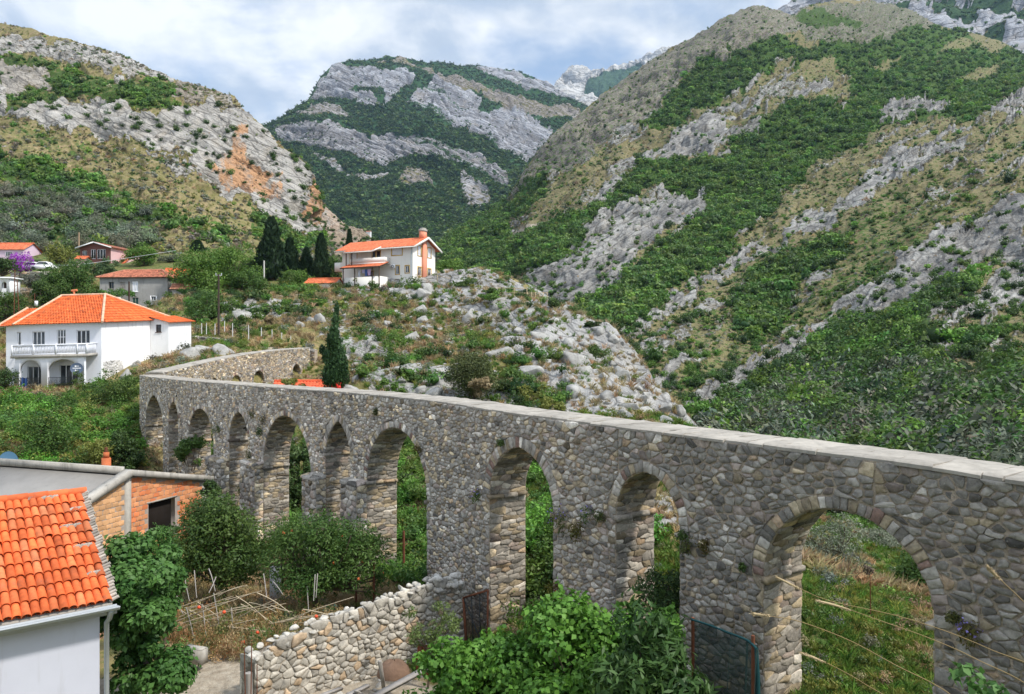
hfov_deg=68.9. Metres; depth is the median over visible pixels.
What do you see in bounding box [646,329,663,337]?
shrub
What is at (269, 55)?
sky
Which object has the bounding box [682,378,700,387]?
shrub
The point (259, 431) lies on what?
wall plant
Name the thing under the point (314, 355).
stone wall
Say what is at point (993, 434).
olive tree
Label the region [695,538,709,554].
wall plant
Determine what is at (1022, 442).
olive tree
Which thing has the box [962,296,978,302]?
shrub
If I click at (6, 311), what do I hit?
leafy tree
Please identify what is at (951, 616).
wall plant
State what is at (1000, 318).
shrub
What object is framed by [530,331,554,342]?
boulder
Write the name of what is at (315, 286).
bush
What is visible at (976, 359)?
shrub
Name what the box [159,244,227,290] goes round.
leafy tree
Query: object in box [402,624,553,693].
grapevine
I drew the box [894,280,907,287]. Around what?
shrub
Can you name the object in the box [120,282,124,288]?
window
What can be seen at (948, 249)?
shrub
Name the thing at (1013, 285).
shrub
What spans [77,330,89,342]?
window
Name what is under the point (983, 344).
shrub
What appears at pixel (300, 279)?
leafy tree
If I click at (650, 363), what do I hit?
shrub
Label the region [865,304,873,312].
shrub
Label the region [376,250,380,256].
window
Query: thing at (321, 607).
garden cane
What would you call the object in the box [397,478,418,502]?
leafy shrub
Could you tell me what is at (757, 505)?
aqueduct
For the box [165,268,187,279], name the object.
house
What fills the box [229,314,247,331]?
bush
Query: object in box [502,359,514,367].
bush
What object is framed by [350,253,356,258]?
window
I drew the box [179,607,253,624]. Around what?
garden cane
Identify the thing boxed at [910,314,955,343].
shrub
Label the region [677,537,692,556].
wall plant
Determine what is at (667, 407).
boulder
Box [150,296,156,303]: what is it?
window
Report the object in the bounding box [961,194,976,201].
shrub
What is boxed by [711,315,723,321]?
shrub
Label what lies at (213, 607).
garden cane
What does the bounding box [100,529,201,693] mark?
fig tree
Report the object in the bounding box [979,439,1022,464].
olive tree
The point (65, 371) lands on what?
window
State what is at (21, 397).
garden bush
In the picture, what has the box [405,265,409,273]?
window
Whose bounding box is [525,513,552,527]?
leafy shrub
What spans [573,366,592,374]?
boulder
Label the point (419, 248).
window
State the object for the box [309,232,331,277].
conifer
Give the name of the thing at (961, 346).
shrub
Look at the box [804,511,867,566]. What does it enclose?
olive tree
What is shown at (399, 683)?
wooden plank
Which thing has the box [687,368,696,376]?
shrub
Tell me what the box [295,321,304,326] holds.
boulder
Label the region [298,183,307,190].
cliff shrub
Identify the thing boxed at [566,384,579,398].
boulder
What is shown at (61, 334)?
window
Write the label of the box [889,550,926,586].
leafy shrub
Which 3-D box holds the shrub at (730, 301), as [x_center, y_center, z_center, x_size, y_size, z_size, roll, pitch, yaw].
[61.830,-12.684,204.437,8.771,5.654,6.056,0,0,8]
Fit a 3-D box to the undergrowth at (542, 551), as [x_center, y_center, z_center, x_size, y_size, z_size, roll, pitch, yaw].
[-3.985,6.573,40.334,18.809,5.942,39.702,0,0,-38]
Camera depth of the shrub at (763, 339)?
175.37 m
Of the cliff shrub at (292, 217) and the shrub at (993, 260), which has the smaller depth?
the shrub at (993, 260)
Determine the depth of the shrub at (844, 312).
175.88 m
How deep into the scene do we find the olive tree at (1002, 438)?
59.69 m
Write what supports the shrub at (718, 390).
on the mountain slope
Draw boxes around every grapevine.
[97,287,136,296]
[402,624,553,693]
[478,576,685,693]
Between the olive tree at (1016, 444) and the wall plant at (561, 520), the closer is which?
the wall plant at (561, 520)
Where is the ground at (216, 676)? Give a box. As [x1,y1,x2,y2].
[0,250,932,693]
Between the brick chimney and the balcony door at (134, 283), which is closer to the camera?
the brick chimney
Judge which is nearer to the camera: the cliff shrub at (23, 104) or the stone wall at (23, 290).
the stone wall at (23, 290)
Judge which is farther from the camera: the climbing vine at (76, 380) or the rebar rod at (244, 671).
the climbing vine at (76, 380)
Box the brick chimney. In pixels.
[101,447,110,465]
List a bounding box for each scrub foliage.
[0,28,336,262]
[322,204,378,258]
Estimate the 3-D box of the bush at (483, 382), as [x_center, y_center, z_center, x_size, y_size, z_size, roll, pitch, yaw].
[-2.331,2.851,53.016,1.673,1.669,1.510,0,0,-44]
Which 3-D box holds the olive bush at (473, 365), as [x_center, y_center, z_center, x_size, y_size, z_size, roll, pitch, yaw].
[-3.028,2.114,54.884,4.743,4.776,4.357,0,0,-44]
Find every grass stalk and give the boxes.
[749,612,949,693]
[776,576,1023,661]
[799,651,881,693]
[815,599,1023,682]
[985,563,1023,601]
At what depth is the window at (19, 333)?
62.46 m
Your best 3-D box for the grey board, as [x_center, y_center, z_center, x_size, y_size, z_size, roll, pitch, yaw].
[-7.802,7.961,24.610,0.351,1.478,0.060,0,0,0]
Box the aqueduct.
[139,347,1023,693]
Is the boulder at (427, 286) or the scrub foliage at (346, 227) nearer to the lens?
the boulder at (427, 286)
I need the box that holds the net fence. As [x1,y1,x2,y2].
[690,617,759,693]
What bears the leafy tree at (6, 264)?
on the ground at (216, 676)
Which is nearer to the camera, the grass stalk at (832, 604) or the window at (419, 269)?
the grass stalk at (832, 604)
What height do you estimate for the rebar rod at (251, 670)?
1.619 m
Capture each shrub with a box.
[16,101,28,107]
[62,113,72,118]
[94,119,103,126]
[113,104,119,110]
[129,123,139,128]
[148,522,181,554]
[154,122,163,127]
[163,540,190,650]
[171,434,211,471]
[173,123,181,131]
[191,129,200,136]
[205,164,214,169]
[214,100,223,106]
[226,168,234,174]
[228,124,238,129]
[282,208,290,213]
[286,214,297,220]
[294,166,302,171]
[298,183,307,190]
[299,215,309,222]
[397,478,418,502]
[397,536,426,562]
[401,601,461,686]
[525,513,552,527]
[584,584,723,693]
[629,326,639,332]
[633,344,642,352]
[634,563,679,623]
[643,341,668,363]
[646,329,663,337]
[646,361,655,367]
[664,220,674,227]
[666,350,677,356]
[668,377,677,384]
[669,391,686,400]
[674,316,681,323]
[674,345,686,350]
[677,312,692,323]
[680,390,697,400]
[682,363,695,373]
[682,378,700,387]
[684,310,699,319]
[686,350,697,358]
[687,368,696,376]
[689,373,704,386]
[691,394,704,400]
[694,362,703,369]
[697,372,709,379]
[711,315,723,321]
[711,385,727,395]
[713,370,722,378]
[718,280,731,285]
[718,368,735,380]
[720,383,735,391]
[721,362,733,370]
[722,291,754,306]
[729,281,749,291]
[736,332,749,343]
[746,380,757,386]
[749,339,759,345]
[754,360,769,367]
[757,336,766,341]
[761,347,774,358]
[785,328,796,336]
[791,296,801,304]
[826,255,842,264]
[826,316,839,323]
[826,511,885,532]
[839,310,851,314]
[841,284,856,293]
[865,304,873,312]
[866,262,884,271]
[870,290,882,299]
[889,271,903,280]
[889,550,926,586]
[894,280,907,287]
[902,224,914,232]
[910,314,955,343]
[927,274,942,282]
[928,301,941,307]
[929,342,940,349]
[937,299,961,308]
[939,245,952,253]
[947,345,962,355]
[947,661,1009,693]
[948,297,965,304]
[952,249,961,254]
[952,297,970,305]
[952,343,975,354]
[956,343,981,358]
[960,345,973,355]
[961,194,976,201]
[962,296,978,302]
[964,304,991,318]
[964,321,981,327]
[965,291,978,298]
[966,349,983,359]
[971,336,990,348]
[973,355,990,363]
[974,300,990,307]
[974,347,1022,373]
[980,290,994,299]
[988,257,1001,264]
[991,251,1004,257]
[992,320,1006,331]
[993,314,1005,322]
[995,343,1012,354]
[998,169,1015,183]
[998,271,1011,278]
[999,337,1022,347]
[1002,327,1011,333]
[1004,322,1023,331]
[1006,305,1022,315]
[1007,259,1021,268]
[1007,279,1023,288]
[1008,297,1016,304]
[1016,266,1023,272]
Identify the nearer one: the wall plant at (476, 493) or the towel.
the wall plant at (476, 493)
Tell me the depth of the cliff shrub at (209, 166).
232.88 m
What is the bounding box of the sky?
[0,0,790,124]
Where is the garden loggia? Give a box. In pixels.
[0,277,22,296]
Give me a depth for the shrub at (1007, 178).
230.44 m
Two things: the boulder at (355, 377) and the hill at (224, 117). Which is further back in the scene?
the hill at (224, 117)
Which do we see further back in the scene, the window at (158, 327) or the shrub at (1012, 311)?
the shrub at (1012, 311)
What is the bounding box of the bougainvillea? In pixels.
[9,251,34,275]
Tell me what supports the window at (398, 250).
in the hill house at (409, 257)
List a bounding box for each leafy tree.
[0,257,22,276]
[0,291,30,319]
[17,271,45,290]
[28,279,57,305]
[34,257,97,298]
[41,242,77,267]
[82,256,120,274]
[121,241,159,266]
[156,252,182,261]
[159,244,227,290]
[183,287,230,317]
[207,241,266,283]
[224,265,269,290]
[237,257,254,271]
[280,267,314,284]
[328,252,341,277]
[435,257,464,271]
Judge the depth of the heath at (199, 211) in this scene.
220.49 m
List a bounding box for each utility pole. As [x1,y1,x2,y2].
[128,281,129,300]
[215,273,221,335]
[263,261,264,277]
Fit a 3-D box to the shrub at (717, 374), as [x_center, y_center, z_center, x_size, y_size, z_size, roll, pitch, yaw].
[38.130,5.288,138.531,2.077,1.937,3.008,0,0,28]
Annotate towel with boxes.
[21,377,26,387]
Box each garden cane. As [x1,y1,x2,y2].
[177,593,250,621]
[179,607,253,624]
[180,596,232,616]
[182,586,240,606]
[186,607,194,640]
[234,602,277,613]
[236,596,266,620]
[238,599,276,617]
[249,602,276,612]
[257,593,288,611]
[270,615,311,624]
[276,612,334,623]
[289,597,352,618]
[303,609,328,615]
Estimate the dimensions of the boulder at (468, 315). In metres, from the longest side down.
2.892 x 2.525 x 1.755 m
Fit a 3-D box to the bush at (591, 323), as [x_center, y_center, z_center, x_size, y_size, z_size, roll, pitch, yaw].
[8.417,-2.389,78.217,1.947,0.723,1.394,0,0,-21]
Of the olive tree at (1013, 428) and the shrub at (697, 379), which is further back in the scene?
the shrub at (697, 379)
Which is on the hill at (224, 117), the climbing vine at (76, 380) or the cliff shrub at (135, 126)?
the cliff shrub at (135, 126)
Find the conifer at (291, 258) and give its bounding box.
[279,237,299,276]
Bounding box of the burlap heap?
[377,659,409,680]
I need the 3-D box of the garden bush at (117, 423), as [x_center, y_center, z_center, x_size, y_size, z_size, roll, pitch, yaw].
[-27.083,5.299,48.881,5.178,2.126,3.541,0,0,0]
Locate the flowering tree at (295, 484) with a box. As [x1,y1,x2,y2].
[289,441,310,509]
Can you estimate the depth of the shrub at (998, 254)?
186.36 m
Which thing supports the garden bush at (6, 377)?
on the ground at (216, 676)
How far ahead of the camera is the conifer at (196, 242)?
149.18 m
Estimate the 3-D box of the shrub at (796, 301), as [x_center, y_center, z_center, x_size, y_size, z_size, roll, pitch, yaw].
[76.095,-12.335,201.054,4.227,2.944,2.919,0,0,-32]
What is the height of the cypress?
7.641 m
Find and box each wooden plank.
[321,687,342,693]
[346,684,369,693]
[373,670,421,693]
[378,660,384,687]
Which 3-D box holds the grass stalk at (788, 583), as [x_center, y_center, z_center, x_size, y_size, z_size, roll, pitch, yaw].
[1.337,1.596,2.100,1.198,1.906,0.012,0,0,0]
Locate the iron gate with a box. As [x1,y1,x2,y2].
[462,589,488,645]
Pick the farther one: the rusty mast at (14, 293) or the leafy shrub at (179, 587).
the rusty mast at (14, 293)
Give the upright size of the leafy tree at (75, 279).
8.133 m
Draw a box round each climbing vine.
[70,370,84,388]
[200,479,224,548]
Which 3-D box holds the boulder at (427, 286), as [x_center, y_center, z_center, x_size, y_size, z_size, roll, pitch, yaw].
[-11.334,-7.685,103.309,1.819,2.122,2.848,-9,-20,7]
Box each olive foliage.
[0,162,168,251]
[693,338,1023,515]
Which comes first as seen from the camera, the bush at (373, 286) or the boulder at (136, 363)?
the boulder at (136, 363)
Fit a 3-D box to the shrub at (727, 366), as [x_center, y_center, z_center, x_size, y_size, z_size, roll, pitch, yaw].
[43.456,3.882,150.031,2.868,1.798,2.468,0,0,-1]
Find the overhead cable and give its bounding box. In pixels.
[22,250,175,264]
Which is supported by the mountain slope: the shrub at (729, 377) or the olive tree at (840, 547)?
the shrub at (729, 377)
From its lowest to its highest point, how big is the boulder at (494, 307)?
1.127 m
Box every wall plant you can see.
[208,425,219,433]
[245,448,250,458]
[255,424,262,436]
[372,407,377,416]
[412,443,422,453]
[470,485,481,503]
[496,438,504,446]
[545,503,571,539]
[550,578,559,592]
[566,519,583,543]
[579,504,598,524]
[593,510,605,522]
[674,526,688,541]
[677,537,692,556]
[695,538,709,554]
[738,562,746,571]
[944,611,962,624]
[953,617,983,653]
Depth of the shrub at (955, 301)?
152.30 m
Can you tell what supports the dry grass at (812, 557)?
on the ground at (216, 676)
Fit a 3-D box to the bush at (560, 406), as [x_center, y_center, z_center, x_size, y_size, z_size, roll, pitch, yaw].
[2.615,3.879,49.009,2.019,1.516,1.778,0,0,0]
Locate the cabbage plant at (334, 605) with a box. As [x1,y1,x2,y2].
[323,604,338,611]
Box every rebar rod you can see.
[244,647,245,693]
[250,643,251,693]
[256,664,257,693]
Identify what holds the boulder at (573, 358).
on the ground at (216, 676)
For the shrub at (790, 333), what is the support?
on the mountain slope
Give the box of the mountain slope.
[435,0,1023,531]
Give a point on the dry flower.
(868, 569)
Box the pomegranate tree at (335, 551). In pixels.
[253,505,396,610]
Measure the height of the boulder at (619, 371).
2.263 m
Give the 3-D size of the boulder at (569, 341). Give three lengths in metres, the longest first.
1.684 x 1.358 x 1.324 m
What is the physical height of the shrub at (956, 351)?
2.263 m
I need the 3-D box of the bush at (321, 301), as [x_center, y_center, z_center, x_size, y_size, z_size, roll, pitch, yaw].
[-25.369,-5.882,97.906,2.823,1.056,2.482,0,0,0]
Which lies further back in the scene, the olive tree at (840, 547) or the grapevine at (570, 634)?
the olive tree at (840, 547)
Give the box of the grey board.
[270,566,280,604]
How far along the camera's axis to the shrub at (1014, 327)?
134.96 m
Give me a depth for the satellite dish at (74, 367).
60.43 m
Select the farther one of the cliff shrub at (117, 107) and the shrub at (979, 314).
the cliff shrub at (117, 107)
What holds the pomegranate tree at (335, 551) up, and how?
on the ground at (216, 676)
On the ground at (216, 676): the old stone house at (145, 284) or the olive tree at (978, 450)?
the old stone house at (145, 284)
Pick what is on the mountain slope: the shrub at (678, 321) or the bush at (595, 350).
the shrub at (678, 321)
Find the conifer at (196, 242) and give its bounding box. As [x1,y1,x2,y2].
[189,239,206,251]
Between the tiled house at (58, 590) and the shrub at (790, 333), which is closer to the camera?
the tiled house at (58, 590)
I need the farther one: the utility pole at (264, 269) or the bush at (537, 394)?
the utility pole at (264, 269)
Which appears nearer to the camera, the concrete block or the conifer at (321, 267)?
the concrete block
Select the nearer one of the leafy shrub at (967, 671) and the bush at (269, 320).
the leafy shrub at (967, 671)
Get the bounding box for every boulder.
[120,368,131,379]
[130,360,140,367]
[179,347,199,358]
[195,345,211,352]
[212,343,234,354]
[232,311,251,321]
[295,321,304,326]
[314,313,325,323]
[343,384,358,389]
[352,374,358,382]
[397,376,407,382]
[405,331,419,339]
[408,305,427,316]
[415,385,425,393]
[416,288,431,298]
[416,315,427,322]
[421,283,433,291]
[425,387,442,395]
[431,372,447,384]
[462,308,477,322]
[483,347,514,357]
[492,303,498,309]
[513,327,521,332]
[518,365,543,376]
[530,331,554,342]
[531,341,541,347]
[558,374,576,381]
[559,351,590,365]
[563,338,575,348]
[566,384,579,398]
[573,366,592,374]
[578,341,587,345]
[583,353,596,363]
[590,326,603,330]
[595,327,604,335]
[599,372,608,380]
[599,390,614,399]
[608,334,618,343]
[609,360,617,366]
[612,366,630,381]
[617,403,639,411]
[639,395,646,402]
[640,406,648,412]
[659,403,671,413]
[659,415,673,421]
[673,405,685,416]
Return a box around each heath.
[0,22,334,264]
[435,0,1023,401]
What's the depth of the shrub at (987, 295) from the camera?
155.31 m
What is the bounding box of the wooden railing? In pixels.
[476,287,526,294]
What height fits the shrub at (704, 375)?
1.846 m
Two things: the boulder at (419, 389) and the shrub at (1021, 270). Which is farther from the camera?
the shrub at (1021, 270)
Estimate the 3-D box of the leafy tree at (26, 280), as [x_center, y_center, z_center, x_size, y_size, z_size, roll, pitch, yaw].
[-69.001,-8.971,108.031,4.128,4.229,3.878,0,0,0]
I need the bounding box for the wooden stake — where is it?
[245,671,252,693]
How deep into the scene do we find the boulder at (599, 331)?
76.47 m
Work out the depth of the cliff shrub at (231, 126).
252.73 m
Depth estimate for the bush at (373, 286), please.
106.91 m
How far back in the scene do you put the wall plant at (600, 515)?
17.62 m
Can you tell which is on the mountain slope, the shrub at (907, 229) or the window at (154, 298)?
the shrub at (907, 229)
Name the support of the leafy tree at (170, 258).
on the ground at (216, 676)
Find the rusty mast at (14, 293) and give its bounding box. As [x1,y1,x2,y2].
[14,270,18,313]
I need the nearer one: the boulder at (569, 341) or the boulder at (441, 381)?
the boulder at (441, 381)
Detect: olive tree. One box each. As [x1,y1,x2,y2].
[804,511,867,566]
[851,526,902,551]
[947,446,971,454]
[952,433,1013,453]
[954,445,1001,459]
[955,437,1020,455]
[958,450,1007,462]
[962,449,1006,463]
[963,426,1022,452]
[964,431,1009,451]
[969,439,997,453]
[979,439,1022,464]
[985,431,1023,448]
[985,435,1023,448]
[988,441,1023,460]
[990,425,1023,440]
[990,450,1023,465]
[1010,449,1023,463]
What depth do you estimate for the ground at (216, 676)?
71.04 m
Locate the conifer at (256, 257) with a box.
[250,242,263,271]
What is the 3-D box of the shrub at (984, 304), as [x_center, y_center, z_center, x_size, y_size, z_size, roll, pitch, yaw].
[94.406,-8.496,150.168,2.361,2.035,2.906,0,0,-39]
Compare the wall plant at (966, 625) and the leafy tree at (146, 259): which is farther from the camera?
the leafy tree at (146, 259)
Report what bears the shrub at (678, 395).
on the mountain slope
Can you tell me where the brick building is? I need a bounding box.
[0,458,213,559]
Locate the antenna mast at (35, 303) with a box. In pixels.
[34,293,37,307]
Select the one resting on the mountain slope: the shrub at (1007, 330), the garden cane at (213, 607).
the shrub at (1007, 330)
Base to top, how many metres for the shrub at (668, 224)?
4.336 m
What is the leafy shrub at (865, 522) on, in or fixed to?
on the ground at (216, 676)
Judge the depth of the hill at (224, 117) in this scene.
248.42 m
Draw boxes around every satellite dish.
[0,451,17,458]
[70,363,82,373]
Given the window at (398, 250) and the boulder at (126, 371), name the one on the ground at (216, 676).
the boulder at (126, 371)
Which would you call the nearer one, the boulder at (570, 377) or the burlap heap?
the burlap heap
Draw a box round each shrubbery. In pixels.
[0,275,328,330]
[328,270,573,408]
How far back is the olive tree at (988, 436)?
61.26 m
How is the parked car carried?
on the ground at (216, 676)
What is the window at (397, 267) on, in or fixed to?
in the hill house at (409, 257)
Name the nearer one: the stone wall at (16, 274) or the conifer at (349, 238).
the stone wall at (16, 274)
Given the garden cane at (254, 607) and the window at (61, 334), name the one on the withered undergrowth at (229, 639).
the garden cane at (254, 607)
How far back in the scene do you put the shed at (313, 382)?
61.38 m
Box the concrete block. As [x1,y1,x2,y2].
[182,644,207,664]
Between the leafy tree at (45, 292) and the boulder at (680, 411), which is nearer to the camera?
the boulder at (680, 411)
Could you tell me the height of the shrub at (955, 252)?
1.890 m
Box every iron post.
[355,555,356,607]
[373,560,374,601]
[402,531,404,565]
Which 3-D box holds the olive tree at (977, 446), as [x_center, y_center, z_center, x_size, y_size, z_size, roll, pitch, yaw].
[38.033,9.496,59.009,5.353,4.428,4.646,0,0,32]
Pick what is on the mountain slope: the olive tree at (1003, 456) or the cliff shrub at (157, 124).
the olive tree at (1003, 456)
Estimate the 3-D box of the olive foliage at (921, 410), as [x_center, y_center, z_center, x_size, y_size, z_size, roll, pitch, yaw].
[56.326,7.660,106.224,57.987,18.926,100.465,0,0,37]
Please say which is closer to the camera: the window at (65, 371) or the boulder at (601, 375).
the boulder at (601, 375)
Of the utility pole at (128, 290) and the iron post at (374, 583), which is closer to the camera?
the iron post at (374, 583)
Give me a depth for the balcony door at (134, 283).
110.56 m
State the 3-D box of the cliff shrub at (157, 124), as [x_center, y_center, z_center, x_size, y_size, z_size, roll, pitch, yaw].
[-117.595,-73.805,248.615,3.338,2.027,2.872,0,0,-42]
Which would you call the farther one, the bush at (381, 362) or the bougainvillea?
the bougainvillea
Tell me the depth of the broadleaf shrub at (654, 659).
12.31 m
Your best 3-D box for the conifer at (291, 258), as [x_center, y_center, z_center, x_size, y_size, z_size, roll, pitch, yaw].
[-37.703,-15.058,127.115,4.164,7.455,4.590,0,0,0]
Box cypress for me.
[318,300,351,387]
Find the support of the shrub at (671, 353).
on the mountain slope
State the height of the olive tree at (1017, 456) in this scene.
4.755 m
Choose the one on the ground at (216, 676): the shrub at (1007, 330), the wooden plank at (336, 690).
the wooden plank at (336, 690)
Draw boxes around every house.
[0,243,42,258]
[0,289,195,387]
[0,487,119,693]
[75,242,127,263]
[95,269,176,306]
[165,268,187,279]
[334,228,441,287]
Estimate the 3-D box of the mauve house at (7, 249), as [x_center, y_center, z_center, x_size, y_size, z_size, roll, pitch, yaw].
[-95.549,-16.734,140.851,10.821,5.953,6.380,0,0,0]
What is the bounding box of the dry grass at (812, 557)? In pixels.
[0,265,933,692]
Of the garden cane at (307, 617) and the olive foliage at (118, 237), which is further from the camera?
the olive foliage at (118, 237)
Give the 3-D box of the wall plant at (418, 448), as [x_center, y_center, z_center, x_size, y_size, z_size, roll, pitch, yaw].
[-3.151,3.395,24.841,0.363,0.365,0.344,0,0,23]
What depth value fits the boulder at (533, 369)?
59.64 m
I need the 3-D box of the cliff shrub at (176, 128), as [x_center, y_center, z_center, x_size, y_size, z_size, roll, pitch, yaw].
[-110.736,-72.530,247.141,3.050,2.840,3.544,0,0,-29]
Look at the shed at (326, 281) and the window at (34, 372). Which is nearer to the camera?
the window at (34, 372)
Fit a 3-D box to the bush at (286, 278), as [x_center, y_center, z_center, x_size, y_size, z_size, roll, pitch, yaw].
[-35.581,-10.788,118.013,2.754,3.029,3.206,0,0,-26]
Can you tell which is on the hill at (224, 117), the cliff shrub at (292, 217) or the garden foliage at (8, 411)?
the cliff shrub at (292, 217)
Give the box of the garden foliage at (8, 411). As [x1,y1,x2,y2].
[0,375,155,469]
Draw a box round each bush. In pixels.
[0,367,20,390]
[0,383,41,408]
[2,415,41,426]
[10,398,82,456]
[36,387,94,412]
[60,411,139,438]
[73,367,138,403]
[78,437,115,464]
[107,428,145,469]
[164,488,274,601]
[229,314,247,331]
[264,313,275,328]
[277,270,295,285]
[280,303,297,311]
[281,377,305,385]
[303,283,328,295]
[308,298,327,304]
[368,280,386,293]
[376,351,397,367]
[377,377,405,391]
[381,331,408,352]
[396,276,422,288]
[442,343,501,400]
[449,276,476,286]
[467,376,492,397]
[477,290,502,304]
[481,287,498,293]
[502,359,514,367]
[516,381,556,402]
[538,394,566,410]
[567,304,583,312]
[583,321,601,326]
[586,344,611,366]
[610,320,624,330]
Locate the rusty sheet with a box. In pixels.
[416,645,429,675]
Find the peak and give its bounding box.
[554,44,677,105]
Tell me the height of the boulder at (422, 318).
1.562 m
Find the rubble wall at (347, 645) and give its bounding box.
[240,572,466,693]
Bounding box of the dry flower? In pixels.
[861,564,876,613]
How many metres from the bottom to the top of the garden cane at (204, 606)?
0.786 m
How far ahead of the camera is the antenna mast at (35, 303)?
91.64 m
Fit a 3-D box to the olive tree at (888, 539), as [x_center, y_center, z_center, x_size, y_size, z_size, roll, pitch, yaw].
[20.028,10.821,40.825,3.750,2.304,3.434,0,0,-20]
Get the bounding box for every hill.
[0,23,324,257]
[320,205,374,261]
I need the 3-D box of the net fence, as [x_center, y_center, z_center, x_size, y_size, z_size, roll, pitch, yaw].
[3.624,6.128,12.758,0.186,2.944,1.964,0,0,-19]
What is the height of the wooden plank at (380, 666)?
1.277 m
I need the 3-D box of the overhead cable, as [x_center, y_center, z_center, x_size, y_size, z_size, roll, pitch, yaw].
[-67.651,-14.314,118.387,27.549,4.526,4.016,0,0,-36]
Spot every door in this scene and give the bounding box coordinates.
[132,281,137,291]
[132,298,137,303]
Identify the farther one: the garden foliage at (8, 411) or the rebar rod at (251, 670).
the garden foliage at (8, 411)
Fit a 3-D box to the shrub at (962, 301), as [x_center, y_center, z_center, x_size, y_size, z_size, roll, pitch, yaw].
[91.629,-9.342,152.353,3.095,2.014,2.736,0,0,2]
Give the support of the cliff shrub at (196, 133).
on the hill at (224, 117)
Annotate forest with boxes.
[261,55,587,242]
[435,2,1023,348]
[791,0,1023,47]
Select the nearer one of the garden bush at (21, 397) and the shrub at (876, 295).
the garden bush at (21, 397)
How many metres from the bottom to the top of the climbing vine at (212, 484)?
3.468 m
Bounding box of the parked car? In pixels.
[28,261,58,270]
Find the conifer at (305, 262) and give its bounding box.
[297,246,312,277]
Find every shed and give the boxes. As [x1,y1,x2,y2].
[273,379,325,386]
[304,277,342,287]
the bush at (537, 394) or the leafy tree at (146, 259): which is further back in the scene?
the leafy tree at (146, 259)
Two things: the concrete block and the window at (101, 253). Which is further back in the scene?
the window at (101, 253)
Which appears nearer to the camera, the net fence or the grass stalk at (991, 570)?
the grass stalk at (991, 570)
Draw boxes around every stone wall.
[11,271,52,278]
[20,287,31,293]
[192,336,317,364]
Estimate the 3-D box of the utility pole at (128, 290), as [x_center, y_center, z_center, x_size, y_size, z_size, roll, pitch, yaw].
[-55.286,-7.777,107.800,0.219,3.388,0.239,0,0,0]
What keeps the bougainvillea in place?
on the ground at (216, 676)
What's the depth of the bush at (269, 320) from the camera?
83.71 m
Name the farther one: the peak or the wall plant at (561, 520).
the peak
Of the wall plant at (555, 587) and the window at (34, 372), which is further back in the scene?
the window at (34, 372)
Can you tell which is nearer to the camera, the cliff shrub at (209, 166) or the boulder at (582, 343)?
the boulder at (582, 343)
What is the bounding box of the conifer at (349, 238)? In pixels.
[344,229,352,245]
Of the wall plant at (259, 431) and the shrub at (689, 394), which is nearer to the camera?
the wall plant at (259, 431)
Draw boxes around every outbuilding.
[74,256,91,263]
[169,283,194,294]
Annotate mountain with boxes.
[270,56,585,232]
[777,0,1023,52]
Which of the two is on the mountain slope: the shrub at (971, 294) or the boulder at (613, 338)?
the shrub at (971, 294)
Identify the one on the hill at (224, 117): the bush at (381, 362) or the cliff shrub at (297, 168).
the cliff shrub at (297, 168)
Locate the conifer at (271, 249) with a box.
[254,216,288,280]
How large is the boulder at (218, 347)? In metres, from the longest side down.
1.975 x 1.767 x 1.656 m
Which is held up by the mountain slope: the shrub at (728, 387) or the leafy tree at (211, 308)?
the shrub at (728, 387)
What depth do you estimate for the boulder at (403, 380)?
57.98 m
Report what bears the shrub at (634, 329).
on the mountain slope
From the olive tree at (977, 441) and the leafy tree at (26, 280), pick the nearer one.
the olive tree at (977, 441)
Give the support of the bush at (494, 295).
on the ground at (216, 676)
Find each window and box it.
[18,332,21,346]
[28,366,40,383]
[33,331,44,344]
[57,329,65,343]
[60,365,77,382]
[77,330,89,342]
[91,249,95,258]
[97,249,105,258]
[109,282,113,288]
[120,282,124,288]
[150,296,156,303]
[155,325,161,332]
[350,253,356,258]
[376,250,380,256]
[391,248,402,255]
[395,265,399,274]
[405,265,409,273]
[417,245,421,256]
[417,266,421,276]
[427,247,431,258]
[427,268,431,275]
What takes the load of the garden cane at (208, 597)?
on the ground at (216, 676)
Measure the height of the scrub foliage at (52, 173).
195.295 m
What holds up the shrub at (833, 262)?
on the mountain slope
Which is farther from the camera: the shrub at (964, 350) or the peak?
the peak
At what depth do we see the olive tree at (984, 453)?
56.90 m
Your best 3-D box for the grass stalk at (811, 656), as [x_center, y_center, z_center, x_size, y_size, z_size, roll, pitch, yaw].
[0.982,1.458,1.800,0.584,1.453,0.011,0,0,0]
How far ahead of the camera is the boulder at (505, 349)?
64.15 m
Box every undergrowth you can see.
[166,588,344,662]
[211,410,670,621]
[630,270,1023,514]
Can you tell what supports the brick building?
on the ground at (216, 676)
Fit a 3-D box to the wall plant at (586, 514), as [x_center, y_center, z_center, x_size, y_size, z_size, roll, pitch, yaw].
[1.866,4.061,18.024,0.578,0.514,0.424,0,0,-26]

